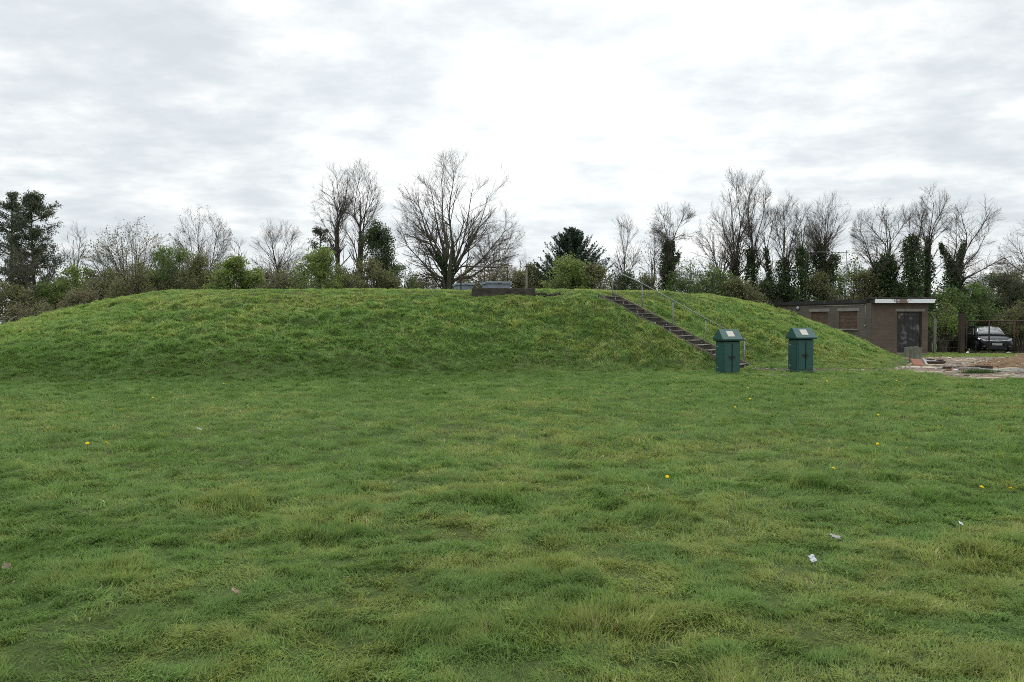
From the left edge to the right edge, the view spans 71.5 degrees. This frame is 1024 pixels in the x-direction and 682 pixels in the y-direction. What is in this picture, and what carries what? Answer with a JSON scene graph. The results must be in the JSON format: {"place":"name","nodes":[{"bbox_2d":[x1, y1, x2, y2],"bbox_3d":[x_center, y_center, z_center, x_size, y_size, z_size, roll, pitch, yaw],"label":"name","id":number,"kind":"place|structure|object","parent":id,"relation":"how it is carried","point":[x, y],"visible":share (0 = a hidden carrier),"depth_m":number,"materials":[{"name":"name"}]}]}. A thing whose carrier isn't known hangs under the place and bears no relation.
{"place":"outdoors","nodes":[
{"label":"outdoors","id":0,"kind":"place"},
{"bbox_2d":[0,341,1023,681],"bbox_3d":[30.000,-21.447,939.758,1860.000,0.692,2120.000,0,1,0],"label":"ground","id":1,"kind":"structure","parent":0,"point":[222,591],"depth_m":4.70,"materials":[{"name":"green plant"}]},
{"bbox_2d":[0,190,37,313],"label":"pine tree","id":2,"kind":"object","parent":1,"relation":"on","point":[12,196],"visible":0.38,"depth_m":50.40,"materials":[{"name":"green plant"}]},
{"bbox_2d":[0,299,53,323],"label":"shrub","id":3,"kind":"object","parent":1,"relation":"on","point":[22,314],"visible":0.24,"depth_m":39.59,"materials":[{"name":"brown plant"}]},
{"bbox_2d":[0,280,55,324],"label":"shrub","id":4,"kind":"object","parent":1,"relation":"on","point":[12,293],"visible":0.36,"depth_m":44.06,"materials":[{"name":"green plant"}]},
{"bbox_2d":[0,232,65,311],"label":"bare tree","id":5,"kind":"object","parent":1,"relation":"on","point":[27,273],"visible":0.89,"depth_m":44.91,"materials":[{"name":"brown plant"}]},
{"bbox_2d":[0,189,70,302],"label":"pine tree","id":6,"kind":"object","parent":1,"relation":"on","point":[32,204],"visible":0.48,"depth_m":48.34,"materials":[{"name":"green plant"}]},
{"bbox_2d":[24,277,61,307],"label":"shrub","id":7,"kind":"object","parent":1,"relation":"on","point":[38,292],"visible":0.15,"depth_m":46.29,"materials":[{"name":"green plant"}]},
{"bbox_2d":[40,263,94,308],"bbox_3d":[-28.891,-2.214,46.871,4.267,5.961,3.915,0,1,0],"label":"shrub","id":8,"kind":"object","parent":1,"relation":"on","point":[74,274],"visible":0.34,"depth_m":46.35,"materials":[{"name":"green plant"}]},
{"bbox_2d":[59,220,89,285],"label":"bare tree","id":9,"kind":"object","parent":1,"relation":"on","point":[74,259],"visible":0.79,"depth_m":54.13,"materials":[{"name":"brown plant"}]},
{"bbox_2d":[81,268,107,296],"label":"hedge shrub","id":10,"kind":"object","parent":1,"relation":"on","point":[95,271],"visible":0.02,"depth_m":49.54,"materials":[{"name":"green plant"}]},
{"bbox_2d":[78,265,135,299],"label":"shrub","id":11,"kind":"object","parent":1,"relation":"on","point":[104,283],"visible":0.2,"depth_m":45.56,"materials":[{"name":"green plant"}]},
{"bbox_2d":[81,216,181,293],"bbox_3d":[-26.511,-4.032,49.905,6.447,9.721,6.056,-1,2,-24],"label":"budding tree","id":12,"kind":"object","parent":1,"relation":"on","point":[109,257],"visible":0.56,"depth_m":49.43,"materials":[{"name":"brown plant"}]},
{"bbox_2d":[100,259,171,300],"bbox_3d":[-23.589,-2.220,44.962,4.969,5.980,4.461,0,1,0],"label":"shrub","id":13,"kind":"object","parent":1,"relation":"on","point":[141,283],"visible":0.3,"depth_m":44.36,"materials":[{"name":"green plant"}]},
{"bbox_2d":[148,245,196,290],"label":"shrub","id":14,"kind":"object","parent":1,"relation":"on","point":[162,264],"visible":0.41,"depth_m":46.43,"materials":[{"name":"green plant"}]},
{"bbox_2d":[167,250,226,289],"bbox_3d":[-20.256,-2.606,45.980,4.579,6.738,3.977,0,1,0],"label":"shrub","id":15,"kind":"object","parent":1,"relation":"on","point":[196,268],"visible":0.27,"depth_m":45.48,"materials":[{"name":"green plant"}]},
{"bbox_2d":[168,204,234,276],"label":"bare tree","id":16,"kind":"object","parent":1,"relation":"on","point":[218,255],"visible":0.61,"depth_m":51.88,"materials":[{"name":"brown plant"}]},
{"bbox_2d":[202,252,268,289],"bbox_3d":[-17.067,-2.357,43.986,4.194,6.308,3.986,1,2,33],"label":"shrub","id":17,"kind":"object","parent":1,"relation":"on","point":[231,266],"visible":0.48,"depth_m":43.58,"materials":[{"name":"green plant"}]},
{"bbox_2d":[230,238,248,288],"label":"bare tree","id":18,"kind":"object","parent":1,"relation":"on","point":[238,252],"visible":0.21,"depth_m":51.68,"materials":[{"name":"brown plant"}]},
{"bbox_2d":[252,267,286,288],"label":"shrub","id":19,"kind":"object","parent":1,"relation":"on","point":[267,274],"visible":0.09,"depth_m":45.79,"materials":[{"name":"green plant"}]},
{"bbox_2d":[247,218,307,278],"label":"bare tree","id":20,"kind":"object","parent":1,"relation":"on","point":[278,266],"visible":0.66,"depth_m":52.68,"materials":[{"name":"brown plant"}]},
{"bbox_2d":[273,262,317,289],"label":"shrub","id":21,"kind":"object","parent":1,"relation":"on","point":[287,276],"visible":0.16,"depth_m":46.75,"materials":[{"name":"green plant"}]},
{"bbox_2d":[286,243,349,288],"bbox_3d":[-11.706,-2.568,42.948,4.257,6.666,3.971,0,1,0],"label":"shrub","id":22,"kind":"object","parent":1,"relation":"on","point":[318,267],"visible":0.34,"depth_m":42.60,"materials":[{"name":"green plant"}]},
{"bbox_2d":[307,225,334,285],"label":"pine tree","id":23,"kind":"object","parent":1,"relation":"on","point":[318,232],"visible":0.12,"depth_m":51.73,"materials":[{"name":"green plant"}]},
{"bbox_2d":[311,163,355,266],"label":"bare tree","id":24,"kind":"object","parent":1,"relation":"on","point":[343,207],"visible":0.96,"depth_m":49.58,"materials":[{"name":"brown plant"}]},
{"bbox_2d":[318,265,355,287],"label":"shrub","id":25,"kind":"object","parent":1,"relation":"on","point":[344,268],"visible":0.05,"depth_m":44.85,"materials":[{"name":"green plant"}]},
{"bbox_2d":[340,157,385,276],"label":"bare tree","id":26,"kind":"object","parent":1,"relation":"on","point":[360,233],"visible":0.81,"depth_m":50.63,"materials":[{"name":"brown plant"}]},
{"bbox_2d":[335,255,401,288],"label":"shrub","id":27,"kind":"object","parent":1,"relation":"on","point":[373,266],"visible":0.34,"depth_m":43.58,"materials":[{"name":"green plant"}]},
{"bbox_2d":[355,218,400,288],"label":"evergreen tree","id":28,"kind":"object","parent":1,"relation":"on","point":[374,237],"visible":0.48,"depth_m":46.46,"materials":[{"name":"green plant"}]},
{"bbox_2d":[385,263,420,288],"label":"shrub","id":29,"kind":"object","parent":1,"relation":"on","point":[408,285],"visible":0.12,"depth_m":44.82,"materials":[{"name":"green plant"}]},
{"bbox_2d":[404,271,430,288],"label":"hedge shrub","id":30,"kind":"object","parent":1,"relation":"on","point":[418,281],"visible":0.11,"depth_m":49.57,"materials":[{"name":"green plant"}]},
{"bbox_2d":[414,270,441,289],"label":"shrub","id":31,"kind":"object","parent":1,"relation":"on","point":[432,282],"visible":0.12,"depth_m":49.41,"materials":[{"name":"green plant"}]},
{"bbox_2d":[391,147,519,289],"bbox_3d":[-3.619,-5.879,45.748,8.679,13.404,6.996,0,1,0],"label":"bare tree","id":32,"kind":"object","parent":1,"relation":"on","point":[441,259],"visible":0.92,"depth_m":46.18,"materials":[{"name":"brown plant"}]},
{"bbox_2d":[0,287,911,385],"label":"grassy mound","id":33,"kind":"object","parent":1,"relation":"on","point":[490,309],"visible":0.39,"depth_m":24.33,"materials":[{"name":"green plant"}]},
{"bbox_2d":[53,278,104,310],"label":"shrub","id":34,"kind":"object","parent":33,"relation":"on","point":[75,298],"visible":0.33,"depth_m":41.96,"materials":[{"name":"green plant"}]},
{"bbox_2d":[460,266,507,289],"bbox_3d":[-1.125,-2.559,28.777,2.598,1.040,0.135,-1,2,-45],"label":"guard rail","id":35,"kind":"object","parent":33,"relation":"on","point":[484,272],"visible":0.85,"depth_m":28.53,"materials":[{"name":"metal"}]},
{"bbox_2d":[452,281,534,296],"bbox_3d":[-0.803,-1.849,28.581,3.372,0.977,2.637,0,1,0],"label":"access hatch","id":36,"kind":"object","parent":33,"relation":"on","point":[490,288],"visible":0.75,"depth_m":27.29,"materials":[{"name":"concrete"}]},
{"bbox_2d":[598,291,748,367],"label":"concrete steps","id":37,"kind":"structure","parent":33,"relation":"on","point":[696,342],"depth_m":26.06,"materials":[{"name":"grey concrete"}]},
{"bbox_2d":[612,269,745,360],"bbox_3d":[6.076,-0.820,26.527,5.180,3.940,0.120,1,2,33],"label":"handrail","id":38,"kind":"object","parent":37,"relation":"attached to","point":[642,284],"visible":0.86,"depth_m":26.52,"materials":[{"name":"metal"}]},
{"bbox_2d":[462,262,504,287],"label":"shrub","id":39,"kind":"object","parent":1,"relation":"on","point":[477,284],"visible":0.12,"depth_m":48.60,"materials":[{"name":"green plant"}]},
{"bbox_2d":[465,219,526,280],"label":"bare tree","id":40,"kind":"object","parent":1,"relation":"on","point":[499,253],"visible":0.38,"depth_m":57.21,"materials":[{"name":"brown plant"}]},
{"bbox_2d":[485,261,520,287],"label":"shrub","id":41,"kind":"object","parent":1,"relation":"on","point":[495,276],"visible":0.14,"depth_m":49.63,"materials":[{"name":"green plant"}]},
{"bbox_2d":[6,342,1022,681],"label":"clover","id":42,"kind":"object","parent":1,"relation":"on","point":[532,512],"visible":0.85,"depth_m":6.33,"materials":[{"name":"green plant"}]},
{"bbox_2d":[508,270,531,287],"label":"hedge shrub","id":43,"kind":"object","parent":1,"relation":"on","point":[519,273],"visible":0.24,"depth_m":49.55,"materials":[{"name":"green plant"}]},
{"bbox_2d":[520,260,549,288],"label":"shrub","id":44,"kind":"object","parent":1,"relation":"on","point":[535,275],"visible":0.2,"depth_m":46.62,"materials":[{"name":"green plant"}]},
{"bbox_2d":[538,252,596,289],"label":"shrub","id":45,"kind":"object","parent":1,"relation":"on","point":[572,269],"visible":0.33,"depth_m":41.60,"materials":[{"name":"green plant"}]},
{"bbox_2d":[521,226,614,288],"bbox_3d":[3.730,-3.390,46.976,5.994,8.334,5.615,0,1,-11],"label":"conifer tree","id":46,"kind":"object","parent":1,"relation":"on","point":[571,239],"visible":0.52,"depth_m":46.25,"materials":[{"name":"green plant"}]},
{"bbox_2d":[569,258,613,289],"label":"shrub","id":47,"kind":"object","parent":1,"relation":"on","point":[600,275],"visible":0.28,"depth_m":41.64,"materials":[{"name":"green plant"}]},
{"bbox_2d":[604,272,627,289],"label":"hedge shrub","id":48,"kind":"object","parent":1,"relation":"on","point":[611,282],"visible":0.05,"depth_m":49.89,"materials":[{"name":"green plant"}]},
{"bbox_2d":[525,263,713,287],"bbox_3d":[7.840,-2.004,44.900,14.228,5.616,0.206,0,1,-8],"label":"railing","id":49,"kind":"object","parent":1,"relation":"on","point":[526,266],"visible":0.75,"depth_m":43.88,"materials":[{"name":"metal"}]},
{"bbox_2d":[604,213,641,285],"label":"bare tree","id":50,"kind":"object","parent":1,"relation":"on","point":[623,261],"visible":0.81,"depth_m":49.44,"materials":[{"name":"brown plant"}]},
{"bbox_2d":[608,269,653,290],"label":"shrub","id":51,"kind":"object","parent":1,"relation":"on","point":[627,281],"visible":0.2,"depth_m":45.69,"materials":[{"name":"green plant"}]},
{"bbox_2d":[637,272,660,290],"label":"hedge shrub","id":52,"kind":"object","parent":1,"relation":"on","point":[648,281],"visible":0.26,"depth_m":49.60,"materials":[{"name":"green plant"}]},
{"bbox_2d":[638,220,667,287],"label":"bare tree","id":53,"kind":"object","parent":1,"relation":"on","point":[652,266],"visible":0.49,"depth_m":50.81,"materials":[{"name":"brown plant"}]},
{"bbox_2d":[649,201,696,291],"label":"bare tree","id":54,"kind":"object","parent":1,"relation":"on","point":[668,258],"visible":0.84,"depth_m":46.49,"materials":[{"name":"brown plant"}]},
{"bbox_2d":[663,257,716,293],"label":"shrub","id":55,"kind":"object","parent":1,"relation":"on","point":[680,285],"visible":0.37,"depth_m":45.50,"materials":[{"name":"green plant"}]},
{"bbox_2d":[692,263,735,296],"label":"shrub","id":56,"kind":"object","parent":1,"relation":"on","point":[713,281],"visible":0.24,"depth_m":44.60,"materials":[{"name":"green plant"}]},
{"bbox_2d":[690,214,741,290],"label":"bare tree","id":57,"kind":"object","parent":1,"relation":"on","point":[713,249],"visible":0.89,"depth_m":48.70,"materials":[{"name":"brown plant"}]},
{"bbox_2d":[713,329,742,373],"bbox_3d":[6.890,0.349,22.716,0.700,1.445,0.696,0,1,-11],"label":"service cabinet","id":58,"kind":"object","parent":1,"relation":"on","point":[728,350],"visible":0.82,"depth_m":22.46,"materials":[{"name":"green metal"}]},
{"bbox_2d":[707,166,759,279],"bbox_3d":[15.422,-5.803,49.875,3.793,13.108,3.174,0,1,0],"label":"bare tree","id":59,"kind":"object","parent":1,"relation":"on","point":[736,266],"visible":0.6,"depth_m":49.47,"materials":[{"name":"brown plant"}]},
{"bbox_2d":[721,276,773,304],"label":"shrub","id":60,"kind":"object","parent":1,"relation":"on","point":[739,286],"visible":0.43,"depth_m":43.56,"materials":[{"name":"green plant"}]},
{"bbox_2d":[739,170,773,297],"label":"bare tree","id":61,"kind":"object","parent":1,"relation":"on","point":[750,255],"visible":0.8,"depth_m":48.68,"materials":[{"name":"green plant"}]},
{"bbox_2d":[755,199,782,295],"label":"bare tree","id":62,"kind":"object","parent":1,"relation":"on","point":[768,270],"visible":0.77,"depth_m":47.82,"materials":[{"name":"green plant"}]},
{"bbox_2d":[749,276,793,302],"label":"shrub","id":63,"kind":"object","parent":1,"relation":"on","point":[771,286],"visible":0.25,"depth_m":46.50,"materials":[{"name":"green plant"}]},
{"bbox_2d":[767,190,806,301],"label":"bare tree","id":64,"kind":"object","parent":1,"relation":"on","point":[783,270],"visible":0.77,"depth_m":46.65,"materials":[{"name":"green plant"}]},
{"bbox_2d":[785,328,816,372],"bbox_3d":[9.303,0.295,22.914,0.700,1.445,0.697,0,1,-9],"label":"service cabinet","id":65,"kind":"object","parent":1,"relation":"on","point":[800,347],"visible":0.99,"depth_m":22.66,"materials":[{"name":"green metal"}]},
{"bbox_2d":[783,203,821,301],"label":"bare tree","id":66,"kind":"object","parent":1,"relation":"on","point":[802,270],"visible":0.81,"depth_m":45.74,"materials":[{"name":"green plant"}]},
{"bbox_2d":[792,269,847,301],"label":"shrub","id":67,"kind":"object","parent":1,"relation":"on","point":[818,289],"visible":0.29,"depth_m":45.54,"materials":[{"name":"green plant"}]},
{"bbox_2d":[802,190,852,300],"bbox_3d":[20.704,-4.638,46.916,3.188,10.830,3.154,-1,2,-39],"label":"bare tree","id":68,"kind":"object","parent":1,"relation":"on","point":[830,264],"visible":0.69,"depth_m":46.58,"materials":[{"name":"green plant"}]},
{"bbox_2d":[766,297,935,354],"bbox_3d":[18.349,-0.580,42.636,3.222,3.707,12.640,-1,2,-28],"label":"brick hut","id":69,"kind":"object","parent":1,"relation":"on","point":[895,325],"visible":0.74,"depth_m":38.08,"materials":[{"name":"brown brick"}]},
{"bbox_2d":[809,309,829,324],"bbox_3d":[17.744,-1.243,40.983,0.245,1.220,1.395,-1,2,-27],"label":"bricked window","id":70,"kind":"structure","parent":69,"relation":"in","point":[818,315],"depth_m":40.97,"materials":[{"name":"brick"}]},
{"bbox_2d":[837,308,858,329],"bbox_3d":[18.591,-1.201,39.296,0.245,1.220,1.419,-1,2,-27],"label":"bricked window","id":71,"kind":"structure","parent":69,"relation":"in","point":[848,318],"depth_m":39.31,"materials":[{"name":"brick"}]},
{"bbox_2d":[897,312,920,351],"bbox_3d":[21.236,-0.493,38.095,1.317,2.155,0.090,0,1,0],"label":"door","id":72,"kind":"structure","parent":69,"relation":"in","point":[908,323],"depth_m":38.09,"materials":[{"name":"black metal"}]},
{"bbox_2d":[826,252,879,299],"bbox_3d":[22.708,-2.653,47.965,4.617,6.782,4.170,0,1,0],"label":"shrub","id":73,"kind":"object","parent":1,"relation":"on","point":[842,288],"visible":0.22,"depth_m":47.08,"materials":[{"name":"green plant"}]},
{"bbox_2d":[843,268,890,299],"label":"shrub","id":74,"kind":"object","parent":1,"relation":"on","point":[864,290],"visible":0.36,"depth_m":45.78,"materials":[{"name":"green plant"}]},
{"bbox_2d":[849,198,918,298],"bbox_3d":[24.070,-4.302,46.121,4.436,10.218,4.030,0,1,0],"label":"bare tree","id":75,"kind":"object","parent":1,"relation":"on","point":[887,267],"visible":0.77,"depth_m":45.82,"materials":[{"name":"brown plant"}]},
{"bbox_2d":[897,201,932,324],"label":"bare tree","id":76,"kind":"object","parent":1,"relation":"on","point":[912,271],"visible":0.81,"depth_m":44.63,"materials":[{"name":"green plant"}]},
{"bbox_2d":[906,183,957,351],"bbox_3d":[27.039,-4.764,45.823,2.862,11.099,2.560,0,1,0],"label":"bare tree","id":77,"kind":"object","parent":1,"relation":"on","point":[928,273],"visible":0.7,"depth_m":45.65,"materials":[{"name":"green plant"}]},
{"bbox_2d":[929,313,936,353],"bbox_3d":[23.664,-0.354,40.004,0.355,2.410,0.180,0,1,0],"label":"concrete fence post","id":78,"kind":"object","parent":1,"relation":"on","point":[934,334],"visible":0.85,"depth_m":39.95,"materials":[{"name":"concrete"}]},
{"bbox_2d":[928,298,963,352],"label":"shrub","id":79,"kind":"object","parent":1,"relation":"on","point":[950,319],"visible":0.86,"depth_m":42.63,"materials":[{"name":"green plant"}]},
{"bbox_2d":[936,326,959,352],"bbox_3d":[26.979,-0.390,40.203,6.991,2.180,0.010,0,1,0],"label":"wire fence","id":80,"kind":"object","parent":1,"relation":"on","point":[947,348],"visible":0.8,"depth_m":40.22,"materials":[{"name":"grey metal"}]},
{"bbox_2d":[928,285,979,351],"bbox_3d":[28.173,-1.440,45.968,3.694,4.397,3.379,0,1,0],"label":"shrub","id":81,"kind":"object","parent":1,"relation":"on","point":[952,295],"visible":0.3,"depth_m":45.54,"materials":[{"name":"green plant"}]},
{"bbox_2d":[937,322,970,351],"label":"shrub","id":82,"kind":"object","parent":1,"relation":"on","point":[954,342],"visible":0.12,"depth_m":45.47,"materials":[{"name":"green plant"}]},
{"bbox_2d":[899,357,1023,379],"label":"dirt yard","id":83,"kind":"structure","parent":1,"relation":"on","point":[986,375],"depth_m":24.39,"materials":[{"name":"brown soil"}]},
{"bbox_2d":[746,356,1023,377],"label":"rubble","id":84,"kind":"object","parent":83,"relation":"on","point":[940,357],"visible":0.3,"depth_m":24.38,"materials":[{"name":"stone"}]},
{"bbox_2d":[913,347,918,358],"bbox_3d":[17.310,0.590,30.468,0.164,0.700,0.148,0,1,0],"label":"concrete post","id":85,"kind":"object","parent":83,"relation":"on","point":[915,352],"visible":0.78,"depth_m":30.39,"materials":[{"name":"grey concrete"}]},
{"bbox_2d":[910,358,927,365],"bbox_3d":[15.337,0.806,26.807,0.499,0.309,0.536,0,1,14],"label":"clay slab","id":86,"kind":"object","parent":83,"relation":"on","point":[920,362],"depth_m":26.75,"materials":[{"name":"red brick"}]},
{"bbox_2d":[926,359,944,363],"bbox_3d":[16.456,0.798,27.636,0.620,0.168,0.220,0,1,-2],"label":"slab","id":87,"kind":"object","parent":83,"relation":"on","point":[940,361],"visible":0.94,"depth_m":27.54,"materials":[{"name":"concrete"}]},
{"bbox_2d":[906,367,1023,372],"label":"kerb edging","id":88,"kind":"object","parent":83,"relation":"on","point":[971,368],"visible":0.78,"depth_m":24.47,"materials":[{"name":"grey concrete"}]},
{"bbox_2d":[942,365,992,368],"bbox_3d":[15.834,0.920,24.709,1.883,0.141,0.119,0,1,-8],"label":"timber edging","id":89,"kind":"object","parent":83,"relation":"on","point":[976,366],"visible":0.8,"depth_m":24.73,"materials":[{"name":"brown wood"}]},
{"bbox_2d":[952,368,986,373],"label":"grass tuft","id":90,"kind":"object","parent":83,"relation":"on","point":[969,371],"visible":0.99,"depth_m":22.46,"materials":[{"name":"green plant"}]},
{"bbox_2d":[969,353,1023,367],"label":"sand heap","id":91,"kind":"object","parent":83,"relation":"on","point":[1017,360],"visible":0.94,"depth_m":25.70,"materials":[{"name":"sand"}]},
{"bbox_2d":[958,313,966,352],"bbox_3d":[25.537,-0.317,40.305,0.395,2.530,0.240,0,1,0],"label":"gate post","id":92,"kind":"object","parent":1,"relation":"on","point":[961,332],"visible":0.9,"depth_m":40.20,"materials":[{"name":"wood"}]},
{"bbox_2d":[965,320,1023,353],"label":"field gate","id":93,"kind":"structure","parent":92,"relation":"attached to","point":[1013,321],"depth_m":40.27,"materials":[{"name":"metal"}]},
{"bbox_2d":[933,196,1010,347],"bbox_3d":[30.098,-4.487,46.935,4.750,10.540,3.846,0,1,0],"label":"bare tree","id":94,"kind":"object","parent":1,"relation":"on","point":[954,268],"visible":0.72,"depth_m":46.55,"materials":[{"name":"brown plant"}]},
{"bbox_2d":[941,281,1011,350],"bbox_3d":[31.517,-1.742,49.111,4.885,4.945,3.877,0,1,0],"label":"shrub","id":95,"kind":"object","parent":1,"relation":"on","point":[977,291],"visible":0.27,"depth_m":48.33,"materials":[{"name":"green plant"}]},
{"bbox_2d":[968,260,1003,296],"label":"bare tree","id":96,"kind":"object","parent":1,"relation":"on","point":[981,273],"visible":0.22,"depth_m":84.27,"materials":[{"name":"brown plant"}]},
{"bbox_2d":[965,326,1012,351],"bbox_3d":[28.895,-0.151,43.373,2.202,1.684,4.378,0,2,19],"label":"parked car","id":97,"kind":"object","parent":1,"relation":"on","point":[977,338],"visible":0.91,"depth_m":42.28,"materials":[{"name":"paint"}]},
{"bbox_2d":[966,271,1023,325],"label":"shrub","id":98,"kind":"object","parent":1,"relation":"on","point":[993,283],"visible":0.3,"depth_m":50.42,"materials":[{"name":"green plant"}]},
{"bbox_2d":[972,310,1022,350],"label":"shrub","id":99,"kind":"object","parent":1,"relation":"on","point":[991,324],"visible":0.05,"depth_m":48.49,"materials":[{"name":"green plant"}]},
{"bbox_2d":[989,299,1023,351],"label":"shrub","id":100,"kind":"object","parent":1,"relation":"on","point":[1018,314],"visible":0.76,"depth_m":45.78,"materials":[{"name":"green plant"}]},
{"bbox_2d":[992,220,1023,291],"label":"bare tree","id":101,"kind":"object","parent":1,"relation":"on","point":[1014,267],"visible":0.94,"depth_m":45.54,"materials":[{"name":"brown plant"}]},
{"bbox_2d":[992,257,1023,289],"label":"bare tree","id":102,"kind":"object","parent":1,"relation":"on","point":[1022,265],"visible":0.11,"depth_m":81.55,"materials":[{"name":"brown plant"}]},
{"bbox_2d":[994,271,1023,341],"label":"shrub","id":103,"kind":"object","parent":1,"relation":"on","point":[1007,296],"visible":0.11,"depth_m":51.86,"materials":[{"name":"green plant"}]},
{"bbox_2d":[0,0,1023,323],"label":"sky","id":104,"kind":"structure","parent":0,"point":[112,111],"materials":[{"name":"white"}]},
{"bbox_2d":[534,292,560,295],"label":"broken slab","id":105,"kind":"structure","parent":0,"point":[546,294],"depth_m":27.21,"materials":[{"name":"concrete"}]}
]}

